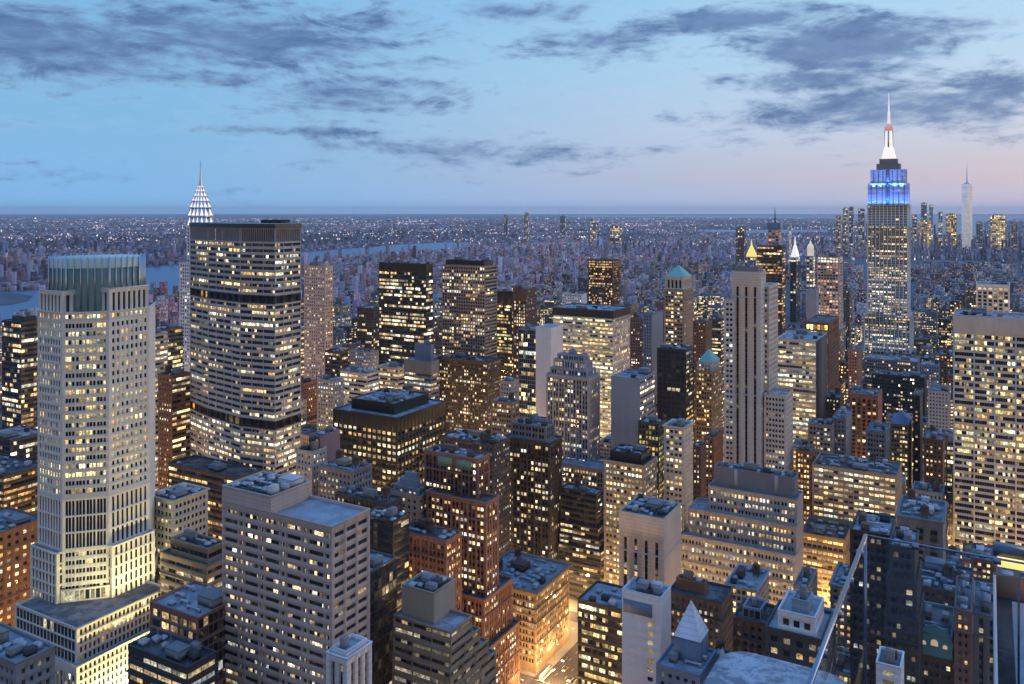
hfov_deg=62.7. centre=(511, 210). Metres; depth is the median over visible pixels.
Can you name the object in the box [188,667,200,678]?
window
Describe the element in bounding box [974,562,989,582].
windows
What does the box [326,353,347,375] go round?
windows
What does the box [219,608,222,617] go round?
window
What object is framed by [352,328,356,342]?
midrise building
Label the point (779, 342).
windows
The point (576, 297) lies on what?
office building
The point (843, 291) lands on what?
windows
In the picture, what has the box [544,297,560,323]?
midrise building
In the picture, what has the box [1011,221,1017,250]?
distant tower
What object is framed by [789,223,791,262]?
distant tower
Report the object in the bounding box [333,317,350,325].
windows
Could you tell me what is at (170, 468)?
windows
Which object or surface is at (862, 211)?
windows
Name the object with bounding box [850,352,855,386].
windows
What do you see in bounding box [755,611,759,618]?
window
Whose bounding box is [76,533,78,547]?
window
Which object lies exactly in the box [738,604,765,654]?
windows
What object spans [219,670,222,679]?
window
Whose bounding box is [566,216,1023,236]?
bay
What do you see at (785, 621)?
window
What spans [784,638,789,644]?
window
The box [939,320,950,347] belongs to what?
windows
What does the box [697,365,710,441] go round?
windows
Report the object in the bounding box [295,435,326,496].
office building
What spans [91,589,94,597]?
window
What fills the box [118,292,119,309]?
window
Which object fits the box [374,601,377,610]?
window
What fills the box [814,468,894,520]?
windows
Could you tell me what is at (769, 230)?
windows
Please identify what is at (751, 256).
office tower
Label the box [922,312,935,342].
windows
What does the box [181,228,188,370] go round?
windows
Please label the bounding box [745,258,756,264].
windows
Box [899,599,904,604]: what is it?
window
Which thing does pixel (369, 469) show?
windows
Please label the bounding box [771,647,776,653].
window
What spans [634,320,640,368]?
windows
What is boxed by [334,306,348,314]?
windows
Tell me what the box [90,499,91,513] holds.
window
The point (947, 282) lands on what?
midtown blocks
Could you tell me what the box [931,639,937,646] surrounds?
arched window
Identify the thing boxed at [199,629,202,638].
window
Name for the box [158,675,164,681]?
window
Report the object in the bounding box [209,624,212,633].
window
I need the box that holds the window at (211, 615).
[209,613,212,622]
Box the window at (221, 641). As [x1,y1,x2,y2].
[219,639,222,648]
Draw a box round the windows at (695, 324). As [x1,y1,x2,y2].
[695,324,701,368]
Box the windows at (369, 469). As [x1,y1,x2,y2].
[321,469,369,499]
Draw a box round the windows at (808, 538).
[803,536,842,604]
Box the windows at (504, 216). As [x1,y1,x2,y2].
[504,216,507,240]
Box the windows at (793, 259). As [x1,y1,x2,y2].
[791,257,799,321]
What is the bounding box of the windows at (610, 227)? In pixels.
[610,227,621,243]
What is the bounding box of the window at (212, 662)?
[202,659,214,670]
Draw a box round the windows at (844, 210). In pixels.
[843,209,846,254]
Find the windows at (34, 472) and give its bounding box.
[0,471,36,514]
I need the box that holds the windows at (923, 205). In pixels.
[922,204,925,218]
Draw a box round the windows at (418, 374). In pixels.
[405,372,437,398]
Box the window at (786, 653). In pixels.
[784,650,789,656]
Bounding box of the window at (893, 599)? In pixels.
[891,597,896,602]
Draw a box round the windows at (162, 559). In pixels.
[161,557,205,594]
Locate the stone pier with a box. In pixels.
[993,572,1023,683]
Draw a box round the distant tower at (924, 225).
[918,219,930,249]
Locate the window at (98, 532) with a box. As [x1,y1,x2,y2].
[97,531,99,545]
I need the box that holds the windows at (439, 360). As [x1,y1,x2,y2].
[439,360,498,431]
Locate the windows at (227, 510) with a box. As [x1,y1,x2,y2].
[226,509,328,683]
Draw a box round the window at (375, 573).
[374,571,377,580]
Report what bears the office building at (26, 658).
on the ground
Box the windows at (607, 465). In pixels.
[606,461,655,584]
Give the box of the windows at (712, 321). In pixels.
[712,321,723,435]
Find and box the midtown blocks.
[433,261,1023,336]
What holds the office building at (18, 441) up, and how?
on the ground
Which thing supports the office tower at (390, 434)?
on the ground
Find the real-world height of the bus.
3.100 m
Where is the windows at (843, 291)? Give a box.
[843,291,851,345]
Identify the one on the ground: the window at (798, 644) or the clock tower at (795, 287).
the clock tower at (795, 287)
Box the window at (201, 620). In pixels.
[199,618,202,628]
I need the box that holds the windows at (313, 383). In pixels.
[305,383,315,422]
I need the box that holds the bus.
[540,665,551,680]
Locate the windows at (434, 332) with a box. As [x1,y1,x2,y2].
[434,332,441,352]
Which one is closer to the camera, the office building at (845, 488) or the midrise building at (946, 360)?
the office building at (845, 488)
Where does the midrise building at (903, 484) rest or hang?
on the ground
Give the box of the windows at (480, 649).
[470,644,485,683]
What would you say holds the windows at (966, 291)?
in the midrise building at (970, 297)
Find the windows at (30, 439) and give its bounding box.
[0,437,36,460]
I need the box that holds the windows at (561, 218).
[560,217,565,239]
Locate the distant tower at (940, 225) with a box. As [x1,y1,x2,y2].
[938,211,942,247]
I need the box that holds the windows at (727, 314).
[726,287,783,469]
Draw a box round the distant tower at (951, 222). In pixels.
[946,213,956,245]
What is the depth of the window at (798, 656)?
294.06 m
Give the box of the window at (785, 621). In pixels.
[783,618,788,624]
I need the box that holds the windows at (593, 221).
[590,220,596,241]
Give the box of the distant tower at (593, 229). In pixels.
[590,218,596,241]
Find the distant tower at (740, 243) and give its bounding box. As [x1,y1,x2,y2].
[736,226,745,261]
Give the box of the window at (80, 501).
[79,500,81,514]
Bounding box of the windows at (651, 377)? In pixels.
[640,375,653,418]
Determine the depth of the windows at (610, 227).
6321.23 m
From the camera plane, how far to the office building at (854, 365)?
903.45 m
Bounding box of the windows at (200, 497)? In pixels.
[155,495,204,583]
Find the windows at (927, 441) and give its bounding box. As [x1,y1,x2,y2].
[927,441,939,482]
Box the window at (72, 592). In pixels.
[70,591,73,599]
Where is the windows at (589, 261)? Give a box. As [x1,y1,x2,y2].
[589,261,613,303]
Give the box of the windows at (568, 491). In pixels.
[559,489,603,597]
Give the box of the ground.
[0,214,1023,683]
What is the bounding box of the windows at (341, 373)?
[341,373,377,404]
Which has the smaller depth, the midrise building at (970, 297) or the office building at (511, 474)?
the office building at (511, 474)
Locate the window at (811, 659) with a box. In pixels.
[809,656,815,662]
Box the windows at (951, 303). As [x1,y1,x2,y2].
[951,303,957,344]
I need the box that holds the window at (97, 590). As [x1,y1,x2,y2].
[96,588,99,597]
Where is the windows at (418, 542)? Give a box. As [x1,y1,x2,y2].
[410,538,459,609]
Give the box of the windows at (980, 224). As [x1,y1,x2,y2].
[977,223,981,249]
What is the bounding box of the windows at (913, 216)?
[913,216,915,240]
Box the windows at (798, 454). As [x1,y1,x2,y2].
[798,454,808,523]
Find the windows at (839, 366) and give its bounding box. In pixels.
[839,366,847,377]
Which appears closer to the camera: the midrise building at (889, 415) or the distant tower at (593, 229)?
the midrise building at (889, 415)
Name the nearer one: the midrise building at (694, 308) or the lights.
the midrise building at (694, 308)
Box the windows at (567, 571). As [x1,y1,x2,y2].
[514,571,567,662]
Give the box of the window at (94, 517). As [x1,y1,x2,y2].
[93,515,95,529]
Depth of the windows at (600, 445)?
714.61 m
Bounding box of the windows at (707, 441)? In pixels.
[707,441,711,495]
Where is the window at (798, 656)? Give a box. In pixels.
[796,653,802,659]
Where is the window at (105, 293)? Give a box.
[105,293,106,310]
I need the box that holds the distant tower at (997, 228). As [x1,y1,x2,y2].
[990,214,1005,249]
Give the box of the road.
[529,641,577,683]
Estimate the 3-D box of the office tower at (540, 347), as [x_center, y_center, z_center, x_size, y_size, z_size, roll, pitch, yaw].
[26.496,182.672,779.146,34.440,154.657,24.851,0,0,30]
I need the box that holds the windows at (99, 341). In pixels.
[17,310,159,683]
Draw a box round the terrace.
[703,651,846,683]
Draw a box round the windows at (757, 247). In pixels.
[757,247,784,334]
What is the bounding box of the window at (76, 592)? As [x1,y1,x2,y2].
[75,590,78,599]
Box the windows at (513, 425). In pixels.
[510,425,558,559]
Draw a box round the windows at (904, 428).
[892,426,906,492]
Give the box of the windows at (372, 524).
[370,522,388,553]
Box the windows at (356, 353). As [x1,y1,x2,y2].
[356,353,375,368]
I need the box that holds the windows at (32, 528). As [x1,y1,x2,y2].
[0,527,33,625]
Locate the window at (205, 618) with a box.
[204,616,207,625]
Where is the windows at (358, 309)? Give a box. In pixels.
[358,309,378,364]
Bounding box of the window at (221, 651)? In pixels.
[219,649,222,658]
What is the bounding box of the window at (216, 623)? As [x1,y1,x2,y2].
[214,621,217,630]
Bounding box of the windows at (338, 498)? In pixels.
[338,498,399,510]
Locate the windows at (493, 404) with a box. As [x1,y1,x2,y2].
[493,404,516,435]
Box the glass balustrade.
[806,534,1023,683]
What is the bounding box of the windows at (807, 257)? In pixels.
[807,257,811,288]
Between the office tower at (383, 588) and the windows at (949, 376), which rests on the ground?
the office tower at (383, 588)
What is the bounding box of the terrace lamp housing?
[993,541,1023,683]
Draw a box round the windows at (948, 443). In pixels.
[945,442,952,497]
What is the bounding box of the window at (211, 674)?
[202,670,214,681]
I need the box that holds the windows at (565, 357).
[548,356,601,486]
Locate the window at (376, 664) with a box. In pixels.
[374,662,377,671]
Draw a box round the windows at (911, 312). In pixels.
[911,312,919,333]
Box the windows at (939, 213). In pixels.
[939,213,941,247]
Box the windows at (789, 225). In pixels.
[789,225,790,262]
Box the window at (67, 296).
[66,295,68,311]
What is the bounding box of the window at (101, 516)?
[100,515,102,528]
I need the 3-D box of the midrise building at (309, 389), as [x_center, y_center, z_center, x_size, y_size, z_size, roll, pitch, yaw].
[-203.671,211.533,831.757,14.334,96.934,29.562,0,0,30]
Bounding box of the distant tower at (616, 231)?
[610,225,621,243]
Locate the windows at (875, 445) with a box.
[868,434,883,459]
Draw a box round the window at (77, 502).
[76,500,78,514]
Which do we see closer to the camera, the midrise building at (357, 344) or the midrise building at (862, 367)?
the midrise building at (357, 344)
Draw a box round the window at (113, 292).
[113,292,114,309]
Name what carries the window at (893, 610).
in the office tower at (904, 616)
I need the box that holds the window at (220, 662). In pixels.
[219,660,222,669]
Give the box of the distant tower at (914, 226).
[912,214,916,241]
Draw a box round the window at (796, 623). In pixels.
[794,620,799,627]
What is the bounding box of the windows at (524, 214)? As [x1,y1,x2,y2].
[524,214,528,239]
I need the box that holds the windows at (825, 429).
[810,427,829,457]
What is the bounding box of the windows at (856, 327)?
[853,327,856,344]
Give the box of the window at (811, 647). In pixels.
[809,644,815,650]
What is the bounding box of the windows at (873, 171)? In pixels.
[862,171,909,355]
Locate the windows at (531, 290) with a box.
[514,290,532,378]
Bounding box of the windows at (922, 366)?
[922,366,937,416]
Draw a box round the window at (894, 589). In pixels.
[891,586,896,591]
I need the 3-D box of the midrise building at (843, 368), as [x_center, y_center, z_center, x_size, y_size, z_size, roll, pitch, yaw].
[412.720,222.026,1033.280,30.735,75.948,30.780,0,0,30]
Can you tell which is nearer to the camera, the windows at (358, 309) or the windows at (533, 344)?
the windows at (533, 344)
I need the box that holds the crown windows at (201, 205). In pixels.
[187,186,212,224]
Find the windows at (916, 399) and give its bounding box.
[916,399,916,478]
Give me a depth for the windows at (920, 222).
5310.03 m
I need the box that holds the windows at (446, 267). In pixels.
[443,266,495,356]
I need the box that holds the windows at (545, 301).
[545,301,557,323]
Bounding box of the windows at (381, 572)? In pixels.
[374,560,395,683]
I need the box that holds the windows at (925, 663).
[924,661,938,683]
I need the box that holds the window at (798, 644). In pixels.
[796,641,802,647]
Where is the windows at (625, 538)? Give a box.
[624,536,647,584]
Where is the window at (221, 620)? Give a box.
[219,618,222,627]
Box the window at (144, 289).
[143,289,144,306]
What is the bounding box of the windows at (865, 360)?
[865,360,916,387]
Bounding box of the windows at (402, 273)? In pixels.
[379,271,431,364]
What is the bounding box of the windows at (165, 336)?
[155,335,166,490]
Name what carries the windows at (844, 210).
in the distant tower at (846, 230)
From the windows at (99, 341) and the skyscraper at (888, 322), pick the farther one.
the skyscraper at (888, 322)
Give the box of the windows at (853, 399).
[852,398,875,456]
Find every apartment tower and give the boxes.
[304,262,332,379]
[630,312,642,369]
[643,308,662,403]
[817,253,842,328]
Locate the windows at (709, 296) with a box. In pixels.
[707,296,723,318]
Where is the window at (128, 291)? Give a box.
[128,291,129,308]
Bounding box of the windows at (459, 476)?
[427,456,515,683]
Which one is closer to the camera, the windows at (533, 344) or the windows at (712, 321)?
the windows at (533, 344)
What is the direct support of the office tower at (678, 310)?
on the ground
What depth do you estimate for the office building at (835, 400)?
744.33 m
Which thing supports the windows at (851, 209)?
in the distant tower at (851, 226)
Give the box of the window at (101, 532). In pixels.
[100,531,102,544]
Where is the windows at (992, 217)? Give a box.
[991,216,1004,249]
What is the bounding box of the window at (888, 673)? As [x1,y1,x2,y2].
[883,670,893,676]
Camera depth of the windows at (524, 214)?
7206.74 m
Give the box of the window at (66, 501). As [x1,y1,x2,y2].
[66,501,67,515]
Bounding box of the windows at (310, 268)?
[310,268,331,379]
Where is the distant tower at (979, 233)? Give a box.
[976,221,982,250]
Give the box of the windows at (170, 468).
[169,467,231,538]
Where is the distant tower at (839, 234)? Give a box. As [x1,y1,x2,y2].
[836,215,841,255]
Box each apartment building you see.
[0,505,36,627]
[953,574,973,683]
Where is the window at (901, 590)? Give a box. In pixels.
[899,588,904,593]
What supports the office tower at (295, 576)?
on the ground
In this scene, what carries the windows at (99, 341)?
in the office tower at (84, 608)
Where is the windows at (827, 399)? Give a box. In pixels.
[827,399,837,416]
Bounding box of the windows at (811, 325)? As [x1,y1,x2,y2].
[807,324,826,332]
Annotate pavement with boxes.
[520,438,949,678]
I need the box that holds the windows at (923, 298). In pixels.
[923,298,931,309]
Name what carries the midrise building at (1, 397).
on the ground
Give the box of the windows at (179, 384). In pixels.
[160,376,189,488]
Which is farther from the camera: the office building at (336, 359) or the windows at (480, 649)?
the office building at (336, 359)
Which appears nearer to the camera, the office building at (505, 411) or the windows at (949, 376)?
the office building at (505, 411)
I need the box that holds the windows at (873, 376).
[873,376,923,421]
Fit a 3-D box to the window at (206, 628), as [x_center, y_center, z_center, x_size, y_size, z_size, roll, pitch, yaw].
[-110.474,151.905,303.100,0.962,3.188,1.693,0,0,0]
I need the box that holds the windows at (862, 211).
[859,210,863,249]
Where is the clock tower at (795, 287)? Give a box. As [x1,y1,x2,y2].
[790,239,799,321]
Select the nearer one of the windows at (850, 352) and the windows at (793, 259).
the windows at (850, 352)
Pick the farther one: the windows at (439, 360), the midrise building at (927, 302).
the midrise building at (927, 302)
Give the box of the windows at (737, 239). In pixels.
[736,228,744,261]
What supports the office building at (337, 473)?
on the ground
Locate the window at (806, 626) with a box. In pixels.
[804,623,809,629]
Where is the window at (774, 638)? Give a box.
[771,635,776,641]
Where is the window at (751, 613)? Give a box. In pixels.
[749,610,753,617]
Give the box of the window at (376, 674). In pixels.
[374,672,377,681]
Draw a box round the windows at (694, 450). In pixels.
[694,450,698,497]
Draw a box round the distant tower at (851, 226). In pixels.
[849,206,853,248]
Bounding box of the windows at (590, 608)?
[579,604,621,683]
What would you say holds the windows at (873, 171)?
in the skyscraper at (888, 322)
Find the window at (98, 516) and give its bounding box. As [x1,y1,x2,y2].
[97,515,99,528]
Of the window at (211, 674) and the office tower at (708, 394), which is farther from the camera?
the office tower at (708, 394)
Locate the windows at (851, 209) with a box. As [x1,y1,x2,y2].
[850,208,853,247]
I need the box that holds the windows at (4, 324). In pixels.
[2,323,36,427]
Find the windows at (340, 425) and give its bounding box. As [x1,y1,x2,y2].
[335,415,444,490]
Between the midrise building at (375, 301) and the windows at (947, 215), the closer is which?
the midrise building at (375, 301)
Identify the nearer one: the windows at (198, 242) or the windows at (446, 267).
the windows at (198, 242)
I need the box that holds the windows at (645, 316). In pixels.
[645,316,649,367]
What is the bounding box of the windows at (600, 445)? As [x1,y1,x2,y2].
[600,445,610,457]
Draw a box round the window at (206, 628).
[204,626,207,636]
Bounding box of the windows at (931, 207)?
[930,206,932,242]
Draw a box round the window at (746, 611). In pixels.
[744,609,748,616]
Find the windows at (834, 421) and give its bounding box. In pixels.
[834,421,843,454]
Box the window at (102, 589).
[101,587,104,596]
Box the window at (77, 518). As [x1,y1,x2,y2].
[76,517,78,530]
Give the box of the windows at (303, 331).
[301,331,303,374]
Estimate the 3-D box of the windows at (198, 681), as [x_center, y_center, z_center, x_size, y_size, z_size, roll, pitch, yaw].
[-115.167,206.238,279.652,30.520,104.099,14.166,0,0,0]
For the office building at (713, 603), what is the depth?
394.94 m
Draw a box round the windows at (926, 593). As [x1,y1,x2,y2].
[921,591,953,606]
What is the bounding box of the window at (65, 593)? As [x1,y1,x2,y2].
[64,591,67,600]
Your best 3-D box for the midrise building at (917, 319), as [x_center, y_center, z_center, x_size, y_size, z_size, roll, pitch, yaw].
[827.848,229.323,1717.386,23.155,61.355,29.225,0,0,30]
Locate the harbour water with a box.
[692,229,827,232]
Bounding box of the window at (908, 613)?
[906,611,911,616]
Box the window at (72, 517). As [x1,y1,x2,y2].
[72,517,73,531]
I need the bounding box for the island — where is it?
[0,293,31,304]
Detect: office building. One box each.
[0,425,36,460]
[0,453,36,514]
[0,622,56,683]
[126,629,218,683]
[148,580,226,683]
[155,482,209,583]
[159,528,221,595]
[167,454,261,538]
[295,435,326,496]
[309,425,339,460]
[317,370,344,430]
[317,449,372,499]
[325,346,348,376]
[335,485,402,511]
[340,365,379,404]
[350,346,378,369]
[370,506,409,610]
[377,358,403,388]
[390,471,425,521]
[392,570,497,683]
[404,340,439,399]
[409,517,462,611]
[440,428,510,555]
[490,392,519,435]
[499,376,519,399]
[499,546,572,673]
[510,461,512,548]
[557,478,603,600]
[562,291,586,304]
[577,580,623,683]
[603,438,657,584]
[611,367,654,448]
[637,415,665,498]
[656,600,715,683]
[671,569,733,651]
[681,456,803,604]
[693,314,711,442]
[693,440,706,500]
[704,428,723,498]
[710,316,723,437]
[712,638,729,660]
[732,596,775,655]
[764,584,833,673]
[795,444,814,524]
[803,516,851,607]
[807,418,834,457]
[811,452,901,525]
[827,387,843,418]
[832,406,852,455]
[848,345,862,396]
[849,383,882,457]
[864,353,919,387]
[865,420,890,460]
[872,367,926,422]
[876,646,904,683]
[890,411,912,494]
[895,488,947,562]
[920,556,973,606]
[922,601,953,683]
[923,425,945,500]
[928,384,950,428]
[973,580,992,683]
[976,280,1009,311]
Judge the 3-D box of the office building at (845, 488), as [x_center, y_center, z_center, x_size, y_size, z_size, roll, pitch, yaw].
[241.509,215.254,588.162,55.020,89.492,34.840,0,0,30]
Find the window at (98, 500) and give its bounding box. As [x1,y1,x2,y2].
[97,499,99,512]
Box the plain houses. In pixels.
[0,218,1023,327]
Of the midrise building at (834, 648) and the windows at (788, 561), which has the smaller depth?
the midrise building at (834, 648)
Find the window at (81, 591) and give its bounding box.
[80,590,83,598]
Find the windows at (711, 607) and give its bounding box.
[672,597,717,645]
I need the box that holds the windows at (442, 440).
[442,440,497,493]
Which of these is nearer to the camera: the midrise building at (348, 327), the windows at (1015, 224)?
the midrise building at (348, 327)
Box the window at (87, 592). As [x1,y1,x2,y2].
[85,589,89,598]
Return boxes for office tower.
[2,311,36,427]
[15,252,159,683]
[155,328,168,490]
[157,364,190,489]
[160,323,182,368]
[189,216,301,474]
[222,471,369,683]
[325,633,371,683]
[333,387,445,491]
[370,550,396,683]
[379,260,432,364]
[423,441,520,683]
[437,352,500,432]
[442,256,496,356]
[497,289,512,379]
[504,415,563,559]
[513,284,536,378]
[519,323,562,417]
[545,348,603,518]
[552,302,629,439]
[588,257,619,304]
[618,493,681,585]
[622,577,670,683]
[657,343,693,443]
[662,417,694,530]
[663,265,692,345]
[694,349,721,442]
[723,259,793,470]
[744,239,756,264]
[757,241,785,335]
[767,215,782,244]
[778,329,826,441]
[805,315,839,390]
[806,240,814,288]
[806,287,818,319]
[849,510,895,683]
[883,526,924,683]
[913,388,922,483]
[953,307,1023,558]
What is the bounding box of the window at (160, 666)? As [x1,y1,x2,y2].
[158,663,164,669]
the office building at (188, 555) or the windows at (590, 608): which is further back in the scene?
the windows at (590, 608)
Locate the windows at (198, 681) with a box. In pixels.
[151,679,214,683]
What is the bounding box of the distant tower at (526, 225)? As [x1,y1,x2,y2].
[524,212,528,239]
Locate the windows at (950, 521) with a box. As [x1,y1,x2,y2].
[948,507,951,539]
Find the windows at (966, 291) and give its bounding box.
[966,291,975,307]
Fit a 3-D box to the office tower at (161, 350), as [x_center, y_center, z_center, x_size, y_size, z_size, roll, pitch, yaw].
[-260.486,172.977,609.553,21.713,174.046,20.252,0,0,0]
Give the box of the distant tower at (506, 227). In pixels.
[504,214,507,241]
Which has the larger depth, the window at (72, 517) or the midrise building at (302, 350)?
the midrise building at (302, 350)
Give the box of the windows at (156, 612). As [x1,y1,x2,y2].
[153,608,222,683]
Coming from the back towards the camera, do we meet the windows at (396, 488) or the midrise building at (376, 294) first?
the midrise building at (376, 294)
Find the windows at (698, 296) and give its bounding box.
[698,296,707,313]
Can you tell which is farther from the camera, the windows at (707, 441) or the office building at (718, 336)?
the office building at (718, 336)
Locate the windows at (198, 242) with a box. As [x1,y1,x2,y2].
[191,229,299,473]
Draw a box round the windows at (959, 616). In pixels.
[959,616,966,681]
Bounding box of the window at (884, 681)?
[883,679,893,683]
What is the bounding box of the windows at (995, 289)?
[978,287,1007,311]
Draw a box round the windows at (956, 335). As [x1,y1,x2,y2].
[955,334,1023,558]
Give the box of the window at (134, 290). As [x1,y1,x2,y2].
[133,290,134,307]
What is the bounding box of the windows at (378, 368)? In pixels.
[378,368,403,388]
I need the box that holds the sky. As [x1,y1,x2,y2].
[0,0,1023,213]
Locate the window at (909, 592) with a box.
[906,589,911,594]
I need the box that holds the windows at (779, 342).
[778,341,814,441]
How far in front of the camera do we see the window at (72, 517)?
368.48 m
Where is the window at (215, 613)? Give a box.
[214,611,217,620]
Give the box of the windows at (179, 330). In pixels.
[167,329,182,367]
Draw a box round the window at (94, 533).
[93,532,95,545]
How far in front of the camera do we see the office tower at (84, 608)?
371.30 m
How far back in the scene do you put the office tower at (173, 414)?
580.11 m
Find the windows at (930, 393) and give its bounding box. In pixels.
[930,393,946,427]
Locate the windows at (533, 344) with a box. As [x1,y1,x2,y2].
[519,330,535,417]
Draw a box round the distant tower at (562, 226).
[560,215,565,239]
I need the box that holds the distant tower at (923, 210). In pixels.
[921,202,926,218]
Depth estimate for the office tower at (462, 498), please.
442.10 m
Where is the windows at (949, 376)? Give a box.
[949,376,952,428]
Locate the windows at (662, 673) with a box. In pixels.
[661,672,678,683]
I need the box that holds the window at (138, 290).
[138,290,139,307]
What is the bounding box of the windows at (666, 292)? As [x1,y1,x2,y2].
[666,292,686,344]
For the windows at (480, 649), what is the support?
in the office building at (438, 638)
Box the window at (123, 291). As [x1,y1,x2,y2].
[123,291,124,308]
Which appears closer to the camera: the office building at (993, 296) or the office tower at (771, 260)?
the office building at (993, 296)
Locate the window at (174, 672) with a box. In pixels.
[172,669,178,675]
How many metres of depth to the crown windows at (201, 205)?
895.12 m
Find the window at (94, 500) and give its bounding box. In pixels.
[93,499,95,512]
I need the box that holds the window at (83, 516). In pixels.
[83,516,84,530]
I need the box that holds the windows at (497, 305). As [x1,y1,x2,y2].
[497,305,512,379]
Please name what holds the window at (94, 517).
in the office tower at (84, 608)
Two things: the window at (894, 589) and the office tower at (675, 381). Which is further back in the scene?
the office tower at (675, 381)
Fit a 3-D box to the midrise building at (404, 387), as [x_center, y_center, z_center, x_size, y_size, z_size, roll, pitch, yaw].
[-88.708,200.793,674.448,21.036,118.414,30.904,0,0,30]
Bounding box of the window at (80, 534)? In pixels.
[79,533,81,546]
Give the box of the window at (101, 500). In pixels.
[100,498,102,512]
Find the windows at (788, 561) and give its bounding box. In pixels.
[683,490,793,604]
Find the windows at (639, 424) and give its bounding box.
[639,424,663,498]
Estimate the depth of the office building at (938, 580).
401.82 m
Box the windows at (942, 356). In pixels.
[942,356,951,384]
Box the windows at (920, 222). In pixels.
[919,221,930,248]
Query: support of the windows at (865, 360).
in the office building at (872, 362)
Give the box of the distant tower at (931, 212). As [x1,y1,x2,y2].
[929,204,932,242]
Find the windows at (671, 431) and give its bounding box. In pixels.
[666,429,681,530]
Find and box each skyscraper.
[179,161,213,371]
[862,99,916,356]
[962,174,971,248]
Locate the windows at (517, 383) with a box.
[502,383,517,399]
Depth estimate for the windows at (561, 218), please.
7311.30 m
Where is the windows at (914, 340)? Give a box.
[914,340,930,352]
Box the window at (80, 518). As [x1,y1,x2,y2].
[79,517,81,530]
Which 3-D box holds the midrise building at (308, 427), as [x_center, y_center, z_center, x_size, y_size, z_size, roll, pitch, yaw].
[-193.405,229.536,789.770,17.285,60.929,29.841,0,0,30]
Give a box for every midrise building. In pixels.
[0,352,1,384]
[0,385,1,410]
[0,407,1,427]
[301,294,303,313]
[301,326,303,374]
[301,376,316,423]
[301,398,310,426]
[301,423,316,444]
[301,427,316,445]
[333,314,350,326]
[333,328,346,344]
[333,343,355,364]
[334,301,348,315]
[337,323,356,342]
[348,341,364,365]
[351,316,356,325]
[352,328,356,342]
[356,302,378,364]
[370,297,378,304]
[374,288,378,298]
[402,385,412,389]
[433,298,441,315]
[433,310,440,316]
[433,316,441,328]
[433,325,441,352]
[434,349,441,358]
[530,413,545,419]
[537,302,540,315]
[537,316,540,325]
[539,305,544,324]
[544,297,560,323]
[600,433,610,460]
[614,301,636,317]
[639,300,654,313]
[655,297,663,342]
[693,297,696,320]
[697,303,704,318]
[698,293,707,314]
[706,290,723,318]
[709,311,723,318]
[724,562,769,614]
[785,324,797,331]
[793,438,807,471]
[793,564,817,595]
[824,607,835,675]
[829,562,849,647]
[836,646,849,683]
[839,327,844,360]
[839,359,847,379]
[839,376,845,403]
[843,285,851,346]
[843,298,845,350]
[845,350,847,361]
[845,378,847,399]
[845,386,854,403]
[846,324,849,350]
[852,323,862,341]
[852,325,856,344]
[856,314,862,338]
[862,359,863,375]
[886,407,895,422]
[902,410,912,469]
[902,474,905,494]
[911,307,920,333]
[913,476,948,544]
[914,331,931,345]
[914,336,930,352]
[914,352,929,371]
[919,309,937,344]
[920,341,932,353]
[921,359,939,416]
[923,294,933,309]
[923,350,933,360]
[923,417,927,458]
[932,339,936,353]
[933,297,940,310]
[934,347,942,361]
[935,345,952,351]
[936,314,952,348]
[936,428,952,498]
[938,310,947,333]
[939,349,952,384]
[940,306,948,316]
[945,468,952,544]
[946,545,959,556]
[946,556,962,565]
[948,367,952,428]
[949,299,959,345]
[953,295,962,309]
[962,542,996,571]
[963,285,975,309]
[970,542,992,582]
[996,564,1023,577]
[1012,306,1022,312]
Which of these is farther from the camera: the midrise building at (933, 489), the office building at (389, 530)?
the midrise building at (933, 489)
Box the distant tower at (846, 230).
[843,207,848,255]
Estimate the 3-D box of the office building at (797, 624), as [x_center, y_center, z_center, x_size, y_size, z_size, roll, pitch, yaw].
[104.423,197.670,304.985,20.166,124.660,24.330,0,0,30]
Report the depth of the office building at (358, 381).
728.63 m
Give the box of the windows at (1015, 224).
[1012,223,1016,250]
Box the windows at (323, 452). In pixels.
[299,452,323,493]
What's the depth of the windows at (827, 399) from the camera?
743.80 m
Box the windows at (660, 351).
[659,350,692,421]
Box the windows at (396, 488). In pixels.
[396,488,425,520]
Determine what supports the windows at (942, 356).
in the midrise building at (946, 360)
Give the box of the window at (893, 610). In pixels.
[891,608,896,613]
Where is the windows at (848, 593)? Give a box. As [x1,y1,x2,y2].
[834,589,849,647]
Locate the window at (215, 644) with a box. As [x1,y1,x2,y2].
[214,642,217,649]
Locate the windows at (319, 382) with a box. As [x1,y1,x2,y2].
[319,382,337,429]
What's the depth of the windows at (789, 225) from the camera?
4003.33 m
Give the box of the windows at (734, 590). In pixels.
[733,589,757,614]
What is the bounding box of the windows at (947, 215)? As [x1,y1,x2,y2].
[947,215,955,244]
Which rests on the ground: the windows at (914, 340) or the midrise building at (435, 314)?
the midrise building at (435, 314)
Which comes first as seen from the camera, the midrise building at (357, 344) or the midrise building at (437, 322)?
the midrise building at (357, 344)
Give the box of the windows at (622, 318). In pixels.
[554,316,626,437]
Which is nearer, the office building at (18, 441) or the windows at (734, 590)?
the windows at (734, 590)
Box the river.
[0,242,471,320]
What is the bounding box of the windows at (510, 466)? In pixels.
[510,466,510,545]
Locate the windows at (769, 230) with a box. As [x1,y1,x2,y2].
[769,230,781,243]
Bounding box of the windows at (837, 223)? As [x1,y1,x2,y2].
[836,217,841,255]
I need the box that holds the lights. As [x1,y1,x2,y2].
[1,217,1019,261]
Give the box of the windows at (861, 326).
[857,326,861,341]
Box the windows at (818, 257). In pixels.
[818,257,840,326]
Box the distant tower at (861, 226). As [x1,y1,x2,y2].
[858,208,864,250]

